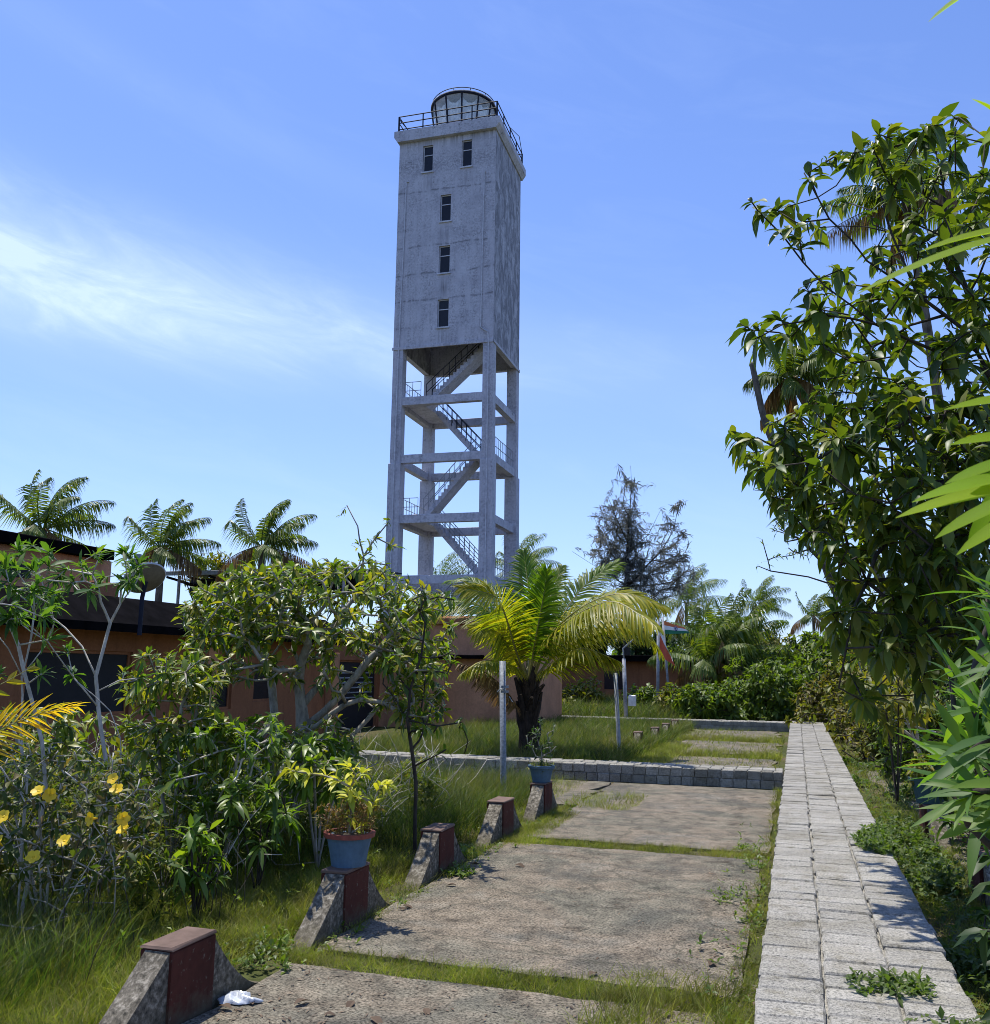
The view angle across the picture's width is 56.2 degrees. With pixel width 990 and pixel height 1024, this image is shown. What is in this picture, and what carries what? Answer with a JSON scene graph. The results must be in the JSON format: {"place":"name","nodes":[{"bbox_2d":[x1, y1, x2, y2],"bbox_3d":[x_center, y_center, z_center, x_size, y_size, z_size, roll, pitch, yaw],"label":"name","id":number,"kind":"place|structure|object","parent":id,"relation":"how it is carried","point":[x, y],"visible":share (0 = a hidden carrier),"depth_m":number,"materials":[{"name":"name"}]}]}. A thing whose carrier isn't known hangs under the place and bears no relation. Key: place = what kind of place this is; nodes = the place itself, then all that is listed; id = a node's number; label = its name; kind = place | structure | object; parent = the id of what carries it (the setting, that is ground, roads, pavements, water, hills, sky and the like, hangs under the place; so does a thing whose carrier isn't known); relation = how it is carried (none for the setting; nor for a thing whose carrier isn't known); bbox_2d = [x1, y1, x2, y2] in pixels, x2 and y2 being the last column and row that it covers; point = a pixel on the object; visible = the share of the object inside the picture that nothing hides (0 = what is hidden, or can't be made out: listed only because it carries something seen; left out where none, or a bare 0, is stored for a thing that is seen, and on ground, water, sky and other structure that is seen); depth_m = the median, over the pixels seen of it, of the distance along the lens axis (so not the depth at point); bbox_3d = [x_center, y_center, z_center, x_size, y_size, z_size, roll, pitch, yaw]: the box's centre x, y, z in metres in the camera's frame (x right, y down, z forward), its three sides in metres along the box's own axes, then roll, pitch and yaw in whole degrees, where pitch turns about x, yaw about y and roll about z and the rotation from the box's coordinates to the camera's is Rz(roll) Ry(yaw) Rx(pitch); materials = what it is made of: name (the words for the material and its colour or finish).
{"place":"outdoors","nodes":[
{"label":"outdoors","id":0,"kind":"place"},
{"bbox_2d":[0,748,568,1014],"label":"tall grass","id":1,"kind":"structure","parent":0,"point":[483,789],"depth_m":8.14,"materials":[{"name":"plant"}]},
{"bbox_2d":[0,698,989,1023],"bbox_3d":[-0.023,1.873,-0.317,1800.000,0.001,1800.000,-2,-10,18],"label":"ground","id":2,"kind":"structure","parent":0,"point":[254,974],"depth_m":7.02,"materials":[{"name":"plant"}]},
{"bbox_2d":[0,550,70,925],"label":"pale stem shrub","id":3,"kind":"object","parent":2,"relation":"on","point":[10,617],"visible":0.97,"depth_m":6.75,"materials":[{"name":"green plant"}]},
{"bbox_2d":[0,663,90,763],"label":"coconut sapling","id":4,"kind":"object","parent":2,"relation":"on","point":[13,675],"visible":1,"depth_m":4.61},
{"bbox_2d":[0,469,116,560],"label":"coconut palm","id":5,"kind":"object","parent":2,"relation":"on","point":[60,523],"visible":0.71,"depth_m":28.86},
{"bbox_2d":[4,534,156,897],"bbox_3d":[-3.455,1.673,7.533,1.224,2.928,1.404,9,-13,-42],"label":"pale stem shrub","id":6,"kind":"object","parent":2,"relation":"on","point":[134,571],"visible":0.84,"depth_m":7.58,"materials":[{"name":"green plant"}]},
{"bbox_2d":[0,735,168,924],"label":"shrub","id":7,"kind":"object","parent":2,"relation":"on","point":[103,796],"visible":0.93,"depth_m":6.50,"materials":[{"name":"green plant"}]},
{"bbox_2d":[1,798,252,989],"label":"dry stalks","id":8,"kind":"object","parent":2,"relation":"on","point":[204,898],"visible":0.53,"depth_m":6.75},
{"bbox_2d":[0,701,287,845],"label":"shrub","id":9,"kind":"object","parent":2,"relation":"on","point":[62,739],"visible":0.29,"depth_m":9.11,"materials":[{"name":"green plant"}]},
{"bbox_2d":[121,499,220,601],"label":"coconut palm","id":10,"kind":"object","parent":2,"relation":"on","point":[177,554],"visible":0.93,"depth_m":33.87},
{"bbox_2d":[99,926,257,1023],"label":"pedestal","id":11,"kind":"object","parent":2,"relation":"on","point":[183,975],"visible":0.95,"depth_m":4.92,"materials":[{"name":"red paint"}]},
{"bbox_2d":[108,645,251,855],"bbox_3d":[-2.916,2.279,8.551,1.305,2.097,1.572,4,-10,-17],"label":"shrub","id":12,"kind":"object","parent":2,"relation":"on","point":[185,683],"visible":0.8,"depth_m":8.28,"materials":[{"name":"green plant"}]},
{"bbox_2d":[0,530,380,771],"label":"bungalow","id":13,"kind":"object","parent":2,"relation":"on","point":[162,633],"visible":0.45,"depth_m":19.01,"materials":[{"name":"paint"}]},
{"bbox_2d":[23,649,130,718],"bbox_3d":[-7.985,3.276,17.715,0.080,1.250,2.767,-2,-10,18],"label":"window","id":14,"kind":"structure","parent":13,"relation":"in","point":[60,692],"depth_m":17.74,"materials":[{"name":"glass"}]},
{"bbox_2d":[123,554,165,634],"bbox_3d":[-6.551,1.522,17.252,0.704,1.533,0.682,1,-10,-3],"label":"satellite dish","id":15,"kind":"object","parent":13,"relation":"on","point":[154,574],"visible":0.66,"depth_m":17.23,"materials":[{"name":"paint"}]},
{"bbox_2d":[216,670,229,709],"bbox_3d":[-6.603,4.204,21.936,0.080,0.936,0.985,-2,-10,18],"label":"window","id":16,"kind":"structure","parent":13,"relation":"in","point":[225,692],"depth_m":22.20,"materials":[{"name":"glass"}]},
{"bbox_2d":[253,667,268,701],"bbox_3d":[-6.002,4.377,23.802,0.080,0.945,1.017,-2,-10,18],"label":"window","id":17,"kind":"structure","parent":13,"relation":"in","point":[260,693],"depth_m":23.72,"materials":[{"name":"glass"}]},
{"bbox_2d":[337,660,375,729],"bbox_3d":[-4.382,5.662,28.707,0.090,2.100,2.968,-2,-10,18],"label":"door","id":18,"kind":"structure","parent":13,"relation":"in","point":[356,717],"depth_m":28.75,"materials":[{"name":"paint"}]},
{"bbox_2d":[157,813,231,924],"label":"sapling","id":19,"kind":"object","parent":2,"relation":"on","point":[195,834],"visible":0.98,"depth_m":6.83,"materials":[{"name":"green plant"}]},
{"bbox_2d":[176,550,242,607],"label":"tree","id":20,"kind":"object","parent":2,"relation":"on","point":[219,562],"visible":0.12,"depth_m":56.50,"materials":[{"name":"green plant"}]},
{"bbox_2d":[157,707,291,871],"bbox_3d":[-2.413,2.535,8.345,1.200,1.537,1.822,4,-10,-16],"label":"shrub","id":21,"kind":"object","parent":2,"relation":"on","point":[204,736],"visible":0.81,"depth_m":8.03,"materials":[{"name":"green plant"}]},
{"bbox_2d":[0,742,459,934],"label":"weed thicket","id":22,"kind":"object","parent":2,"relation":"on","point":[429,790],"visible":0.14,"depth_m":8.12,"materials":[{"name":"green plant"}]},
{"bbox_2d":[0,724,486,939],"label":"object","id":23,"kind":"object","parent":2,"relation":"on","point":[232,844],"visible":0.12,"depth_m":8.56,"materials":[{"name":"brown plant"}]},
{"bbox_2d":[212,773,310,891],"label":"sapling","id":24,"kind":"object","parent":2,"relation":"on","point":[280,814],"visible":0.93,"depth_m":7.68,"materials":[{"name":"green plant"}]},
{"bbox_2d":[215,498,319,612],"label":"coconut palm","id":25,"kind":"object","parent":2,"relation":"on","point":[270,547],"visible":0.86,"depth_m":33.02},
{"bbox_2d":[166,567,401,628],"bbox_3d":[-8.318,5.056,36.150,8.459,5.680,4.600,-2,-10,18],"label":"steel canopy","id":26,"kind":"object","parent":2,"relation":"on","point":[212,574],"visible":0.16,"depth_m":35.57,"materials":[{"name":"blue metal"}]},
{"bbox_2d":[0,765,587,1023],"bbox_3d":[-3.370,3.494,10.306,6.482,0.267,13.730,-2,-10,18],"label":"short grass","id":27,"kind":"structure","parent":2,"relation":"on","point":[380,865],"depth_m":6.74,"materials":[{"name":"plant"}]},
{"bbox_2d":[171,505,457,838],"bbox_3d":[-1.994,1.722,10.393,3.370,3.851,3.021,3,-10,-13],"label":"gnarled tree","id":28,"kind":"object","parent":2,"relation":"on","point":[236,618],"visible":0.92,"depth_m":9.85,"materials":[{"name":"green plant"}]},
{"bbox_2d":[272,729,367,870],"bbox_3d":[-1.656,2.699,8.660,0.901,1.334,1.318,3,-10,-13],"label":"shrub","id":29,"kind":"object","parent":2,"relation":"on","point":[310,747],"visible":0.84,"depth_m":8.54,"materials":[{"name":"green plant"}]},
{"bbox_2d":[290,861,391,952],"bbox_3d":[-1.122,2.891,6.920,0.217,0.482,1.416,-2,-10,18],"label":"pedestal","id":30,"kind":"object","parent":2,"relation":"on","point":[346,895],"visible":0.74,"depth_m":6.71,"materials":[{"name":"red paint"}]},
{"bbox_2d":[275,757,396,867],"bbox_3d":[-1.206,2.250,6.966,0.857,0.796,0.523,6,-11,-27],"label":"potted plant","id":31,"kind":"object","parent":30,"relation":"on","point":[348,845],"visible":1,"depth_m":6.95,"materials":[{"name":"green plant"}]},
{"bbox_2d":[3,801,776,1023],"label":"weeds","id":32,"kind":"object","parent":2,"relation":"on","point":[458,871],"visible":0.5,"depth_m":6.60,"materials":[{"name":"green plant"}]},
{"bbox_2d":[382,590,468,856],"bbox_3d":[-0.702,2.146,9.399,0.892,2.686,1.108,-2,-10,18],"label":"dark sapling","id":33,"kind":"object","parent":2,"relation":"on","point":[423,729],"visible":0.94,"depth_m":9.35,"materials":[{"name":"green plant"}]},
{"bbox_2d":[401,823,467,890],"bbox_3d":[-0.542,3.200,8.703,0.215,0.479,1.416,-2,-10,17],"label":"pedestal","id":34,"kind":"object","parent":2,"relation":"on","point":[438,848],"visible":0.87,"depth_m":8.49,"materials":[{"name":"red paint"}]},
{"bbox_2d":[415,551,474,614],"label":"coconut palm","id":35,"kind":"object","parent":2,"relation":"on","point":[448,568],"visible":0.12,"depth_m":79.58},
{"bbox_2d":[382,87,525,617],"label":"lighthouse","id":36,"kind":"object","parent":2,"relation":"on","point":[462,172],"visible":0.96,"depth_m":50.08,"materials":[{"name":"paint"}]},
{"bbox_2d":[421,146,433,173],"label":"window","id":37,"kind":"structure","parent":36,"relation":"in","point":[428,151],"depth_m":51.16,"materials":[{"name":"glass"}]},
{"bbox_2d":[435,299,448,328],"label":"window","id":38,"kind":"structure","parent":36,"relation":"in","point":[443,305],"depth_m":49.35,"materials":[{"name":"glass"}]},
{"bbox_2d":[437,246,450,274],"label":"window","id":39,"kind":"structure","parent":36,"relation":"in","point":[444,259],"depth_m":49.86,"materials":[{"name":"paint"}]},
{"bbox_2d":[439,195,451,222],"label":"window","id":40,"kind":"structure","parent":36,"relation":"in","point":[445,200],"depth_m":50.35,"materials":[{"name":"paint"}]},
{"bbox_2d":[460,140,472,168],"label":"window","id":41,"kind":"structure","parent":36,"relation":"in","point":[466,145],"depth_m":50.54,"materials":[{"name":"glass"}]},
{"bbox_2d":[376,616,561,728],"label":"bungalow wing","id":42,"kind":"structure","parent":2,"relation":"on","point":[466,700],"depth_m":29.51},
{"bbox_2d":[475,796,521,849],"bbox_3d":[0.061,3.522,10.561,0.217,0.486,1.416,-3,-10,19],"label":"pedestal","id":43,"kind":"object","parent":2,"relation":"on","point":[500,818],"visible":0.85,"depth_m":10.35,"materials":[{"name":"red paint"}]},
{"bbox_2d":[497,661,512,791],"bbox_3d":[0.139,3.350,13.544,0.207,2.314,0.151,-10,-14,48],"label":"steel pole","id":44,"kind":"object","parent":2,"relation":"on","point":[502,674],"visible":0.84,"depth_m":13.60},
{"bbox_2d":[243,747,783,789],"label":"wall","id":45,"kind":"structure","parent":2,"relation":"on","point":[729,776],"depth_m":15.95,"materials":[{"name":"stone"}]},
{"bbox_2d":[495,533,563,594],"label":"coconut palm","id":46,"kind":"object","parent":2,"relation":"on","point":[544,551],"visible":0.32,"depth_m":75.12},
{"bbox_2d":[523,780,557,822],"bbox_3d":[0.611,3.815,12.250,0.213,0.482,1.416,-2,-10,18],"label":"pedestal","id":47,"kind":"object","parent":2,"relation":"on","point":[541,798],"visible":0.73,"depth_m":12.02,"materials":[{"name":"red paint"}]},
{"bbox_2d":[526,717,556,782],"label":"potted plant","id":48,"kind":"object","parent":47,"relation":"on","point":[541,773],"visible":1,"depth_m":12.26,"materials":[{"name":"blue plant"}]},
{"bbox_2d":[430,545,676,753],"bbox_3d":[0.899,2.842,19.319,5.906,4.660,4.539,-2,-10,18],"label":"young coconut palm","id":49,"kind":"object","parent":2,"relation":"on","point":[530,627],"visible":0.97,"depth_m":18.82,"materials":[{"name":"plant"}]},
{"bbox_2d":[562,675,608,708],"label":"bush","id":50,"kind":"object","parent":2,"relation":"on","point":[579,688],"visible":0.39,"depth_m":38.63,"materials":[{"name":"green plant"}]},
{"bbox_2d":[613,673,620,750],"bbox_3d":[2.661,4.579,20.113,0.164,2.144,0.090,-2,-10,18],"label":"grey post","id":51,"kind":"object","parent":2,"relation":"on","point":[617,715],"visible":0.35,"depth_m":20.14,"materials":[{"name":"metal"}]},
{"bbox_2d":[562,655,704,698],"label":"house","id":52,"kind":"structure","parent":2,"relation":"on","point":[639,673],"depth_m":46.42,"materials":[{"name":"paint"}]},
{"bbox_2d":[604,671,622,688],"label":"window","id":53,"kind":"structure","parent":52,"relation":"in","point":[608,680],"depth_m":46.68,"materials":[{"name":"black glass"}]},
{"bbox_2d":[572,464,699,654],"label":"casuarina tree","id":54,"kind":"object","parent":2,"relation":"on","point":[637,565],"visible":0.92,"depth_m":51.45,"materials":[{"name":"green plant"}]},
{"bbox_2d":[622,632,652,717],"bbox_3d":[4.861,5.796,32.281,1.306,3.355,0.600,-2,-10,18],"label":"lamp post","id":55,"kind":"object","parent":2,"relation":"on","point":[631,700],"visible":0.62,"depth_m":32.23,"materials":[{"name":"metal"}]},
{"bbox_2d":[618,683,663,709],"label":"bush","id":56,"kind":"object","parent":2,"relation":"on","point":[647,693],"visible":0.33,"depth_m":37.36,"materials":[{"name":"green plant"}]},
{"bbox_2d":[610,614,681,654],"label":"tree","id":57,"kind":"object","parent":2,"relation":"on","point":[639,650],"visible":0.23,"depth_m":53.80,"materials":[{"name":"green plant"}]},
{"bbox_2d":[656,619,674,699],"bbox_3d":[6.667,6.182,36.123,0.906,4.022,0.147,-7,-12,40],"label":"flagpole","id":58,"kind":"object","parent":2,"relation":"on","point":[661,644],"visible":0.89,"depth_m":36.32,"materials":[{"name":"grey paint"}]},
{"bbox_2d":[651,682,690,712],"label":"bush","id":59,"kind":"object","parent":2,"relation":"on","point":[663,698],"visible":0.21,"depth_m":34.59,"materials":[{"name":"green plant"}]},
{"bbox_2d":[562,689,785,721],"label":"tall grass","id":60,"kind":"structure","parent":2,"relation":"on","point":[598,708],"depth_m":33.63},
{"bbox_2d":[562,715,788,731],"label":"wall","id":61,"kind":"structure","parent":2,"relation":"on","point":[775,726],"depth_m":30.45,"materials":[{"name":"stone"}]},
{"bbox_2d":[661,617,689,685],"bbox_3d":[7.204,6.230,36.616,1.178,4.108,0.205,2,-10,-9],"label":"flagpole","id":62,"kind":"object","parent":2,"relation":"on","point":[668,628],"visible":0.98,"depth_m":36.87,"materials":[{"name":"grey paint"}]},
{"bbox_2d":[655,563,733,649],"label":"coconut palm","id":63,"kind":"object","parent":2,"relation":"on","point":[687,602],"visible":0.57,"depth_m":68.08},
{"bbox_2d":[622,727,787,767],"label":"short grass","id":64,"kind":"structure","parent":2,"relation":"on","point":[661,753],"depth_m":21.39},
{"bbox_2d":[666,678,747,720],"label":"bush","id":65,"kind":"object","parent":2,"relation":"on","point":[717,702],"visible":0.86,"depth_m":32.37,"materials":[{"name":"green plant"}]},
{"bbox_2d":[647,599,775,692],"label":"coconut palm","id":66,"kind":"object","parent":2,"relation":"on","point":[704,665],"visible":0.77,"depth_m":38.05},
{"bbox_2d":[702,665,749,719],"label":"bush","id":67,"kind":"object","parent":2,"relation":"on","point":[719,682],"visible":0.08,"depth_m":37.74,"materials":[{"name":"green plant"}]},
{"bbox_2d":[660,581,806,674],"bbox_3d":[10.718,5.900,40.279,5.316,5.862,6.278,-7,-12,39],"label":"coconut palm","id":68,"kind":"object","parent":2,"relation":"on","point":[755,613],"visible":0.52,"depth_m":39.99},
{"bbox_2d":[708,654,817,720],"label":"bush","id":69,"kind":"object","parent":2,"relation":"on","point":[761,687],"visible":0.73,"depth_m":34.09,"materials":[{"name":"green plant"}]},
{"bbox_2d":[737,629,792,670],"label":"tree","id":70,"kind":"object","parent":2,"relation":"on","point":[774,642],"visible":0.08,"depth_m":44.64,"materials":[{"name":"green plant"}]},
{"bbox_2d":[739,575,791,619],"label":"coconut palm","id":71,"kind":"object","parent":2,"relation":"on","point":[763,595],"visible":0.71,"depth_m":90.82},
{"bbox_2d":[730,632,830,719],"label":"bush","id":72,"kind":"object","parent":2,"relation":"on","point":[769,655],"visible":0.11,"depth_m":37.98,"materials":[{"name":"green plant"}]},
{"bbox_2d":[790,591,841,671],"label":"coconut palm","id":73,"kind":"object","parent":2,"relation":"on","point":[805,619],"visible":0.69,"depth_m":75.22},
{"bbox_2d":[784,627,849,672],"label":"tree","id":74,"kind":"object","parent":2,"relation":"on","point":[806,637],"visible":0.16,"depth_m":40.16,"materials":[{"name":"green plant"}]},
{"bbox_2d":[789,663,860,730],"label":"bush","id":75,"kind":"object","parent":2,"relation":"on","point":[812,698],"visible":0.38,"depth_m":31.19,"materials":[{"name":"green plant"}]},
{"bbox_2d":[742,334,909,685],"bbox_3d":[8.097,0.564,23.205,3.477,10.637,2.878,7,-12,-34],"label":"coconut palm","id":76,"kind":"object","parent":2,"relation":"on","point":[789,388],"visible":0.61,"depth_m":23.45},
{"bbox_2d":[756,511,896,754],"bbox_3d":[7.287,2.654,20.731,2.602,5.683,1.556,1,-10,-4],"label":"twiggy tree","id":77,"kind":"object","parent":2,"relation":"on","point":[803,551],"visible":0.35,"depth_m":20.97,"materials":[{"name":"green plant"}]},
{"bbox_2d":[749,361,910,757],"bbox_3d":[7.832,0.898,21.772,3.300,9.538,0.290,-3,-10,21],"label":"dead palm trunk","id":78,"kind":"object","parent":2,"relation":"on","point":[759,400],"visible":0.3,"depth_m":22.75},
{"bbox_2d":[798,631,866,691],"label":"tree","id":79,"kind":"object","parent":2,"relation":"on","point":[820,656],"visible":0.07,"depth_m":33.23,"materials":[{"name":"green plant"}]},
{"bbox_2d":[824,650,874,744],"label":"bush","id":80,"kind":"object","parent":2,"relation":"on","point":[840,710],"visible":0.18,"depth_m":25.63,"materials":[{"name":"green plant"}]},
{"bbox_2d":[724,102,989,724],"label":"mango tree","id":81,"kind":"object","parent":2,"relation":"on","point":[897,639],"visible":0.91,"depth_m":7.50,"materials":[{"name":"green plant"}]},
{"bbox_2d":[784,650,946,732],"bbox_3d":[12.351,5.642,29.947,4.986,3.367,5.792,-8,-13,41],"label":"bush","id":82,"kind":"object","parent":2,"relation":"on","point":[807,707],"visible":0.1,"depth_m":29.95,"materials":[{"name":"green plant"}]},
{"bbox_2d":[754,721,981,1023],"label":"walkway","id":83,"kind":"structure","parent":2,"relation":"on","point":[840,902],"depth_m":6.11,"materials":[{"name":"stone"}]},
{"bbox_2d":[825,668,940,761],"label":"bush","id":84,"kind":"object","parent":2,"relation":"on","point":[871,738],"visible":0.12,"depth_m":19.84,"materials":[{"name":"green plant"}]},
{"bbox_2d":[847,669,938,802],"bbox_3d":[5.947,3.147,13.716,1.450,2.333,3.705,-3,-10,22],"label":"shrub","id":85,"kind":"object","parent":2,"relation":"on","point":[904,707],"visible":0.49,"depth_m":13.36,"materials":[{"name":"green plant"}]},
{"bbox_2d":[892,687,935,755],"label":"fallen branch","id":86,"kind":"object","parent":85,"relation":"on","point":[913,736],"visible":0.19,"depth_m":15.13,"materials":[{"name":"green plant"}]},
{"bbox_2d":[819,123,987,557],"bbox_3d":[11.473,-2.405,25.230,4.488,17.243,4.145,-2,-10,18],"label":"coconut palm","id":87,"kind":"object","parent":2,"relation":"on","point":[868,199],"visible":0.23,"depth_m":26.40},
{"bbox_2d":[829,733,989,1023],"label":"short grass","id":88,"kind":"structure","parent":2,"relation":"on","point":[970,922],"depth_m":7.94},
{"bbox_2d":[856,0,989,554],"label":"oleander","id":89,"kind":"object","parent":2,"relation":"on","point":[969,483],"visible":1,"depth_m":1.01,"materials":[{"name":"green plant"}]},
{"bbox_2d":[919,803,951,852],"bbox_3d":[5.040,3.605,10.685,0.214,0.482,1.416,-2,-10,16],"label":"pedestal","id":90,"kind":"object","parent":2,"relation":"on","point":[935,829],"visible":0.34,"depth_m":10.35,"materials":[{"name":"red paint"}]},
{"bbox_2d":[903,751,953,804],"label":"potted plant","id":91,"kind":"object","parent":90,"relation":"on","point":[914,783],"visible":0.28,"depth_m":10.68,"materials":[{"name":"green plant"}]},
{"bbox_2d":[897,568,989,884],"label":"oleander","id":92,"kind":"object","parent":2,"relation":"on","point":[960,753],"visible":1,"depth_m":2.64,"materials":[{"name":"green plant"}]},
{"bbox_2d":[914,717,989,845],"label":"shrub","id":93,"kind":"object","parent":2,"relation":"on","point":[937,767],"visible":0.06,"depth_m":9.57,"materials":[{"name":"green plant"}]},
{"bbox_2d":[953,775,989,1020],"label":"shrub","id":94,"kind":"object","parent":2,"relation":"on","point":[979,890],"visible":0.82,"depth_m":4.89,"materials":[{"name":"green plant"}]},
{"bbox_2d":[966,846,989,909],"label":"pedestal","id":95,"kind":"object","parent":2,"relation":"on","point":[981,875],"visible":0.34,"depth_m":7.71,"materials":[{"name":"red paint"}]},
{"bbox_2d":[0,0,989,654],"label":"sky","id":96,"kind":"structure","parent":0,"point":[199,198],"materials":[{"name":"blue"}]},
{"bbox_2d":[317,709,697,761],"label":"tall grass","id":97,"kind":"structure","parent":0,"point":[575,736],"depth_m":21.38,"materials":[{"name":"plant"}]},
{"bbox_2d":[182,729,971,1023],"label":"courtyard paving","id":98,"kind":"structure","parent":0,"point":[525,924],"depth_m":7.02,"materials":[{"name":"concrete"}]},
{"bbox_2d":[217,990,262,1004],"bbox_3d":[-1.433,2.731,5.235,0.268,0.051,0.158,0,-10,7],"label":"plastic bag","id":99,"kind":"object","parent":98,"relation":"on","point":[236,997],"visible":1,"depth_m":5.19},
{"bbox_2d":[216,797,777,1023],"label":"leaf litter","id":100,"kind":"object","parent":98,"relation":"on","point":[289,1018],"visible":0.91,"depth_m":5.80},
{"bbox_2d":[245,786,781,1023],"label":"joint grass","id":101,"kind":"structure","parent":98,"relation":"on","point":[633,994],"depth_m":5.74,"materials":[{"name":"plant"}]},
{"bbox_2d":[842,756,989,1023],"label":"creeping weeds","id":102,"kind":"object","parent":98,"relation":"on","point":[887,843],"visible":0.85,"depth_m":8.05,"materials":[{"name":"green plant"}]},
{"bbox_2d":[862,676,975,781],"bbox_3d":[7.832,3.935,16.883,2.122,1.979,2.175,-2,-10,18],"label":"bush","id":103,"kind":"object","parent":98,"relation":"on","point":[884,762],"visible":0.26,"depth_m":16.57,"materials":[{"name":"green plant"}]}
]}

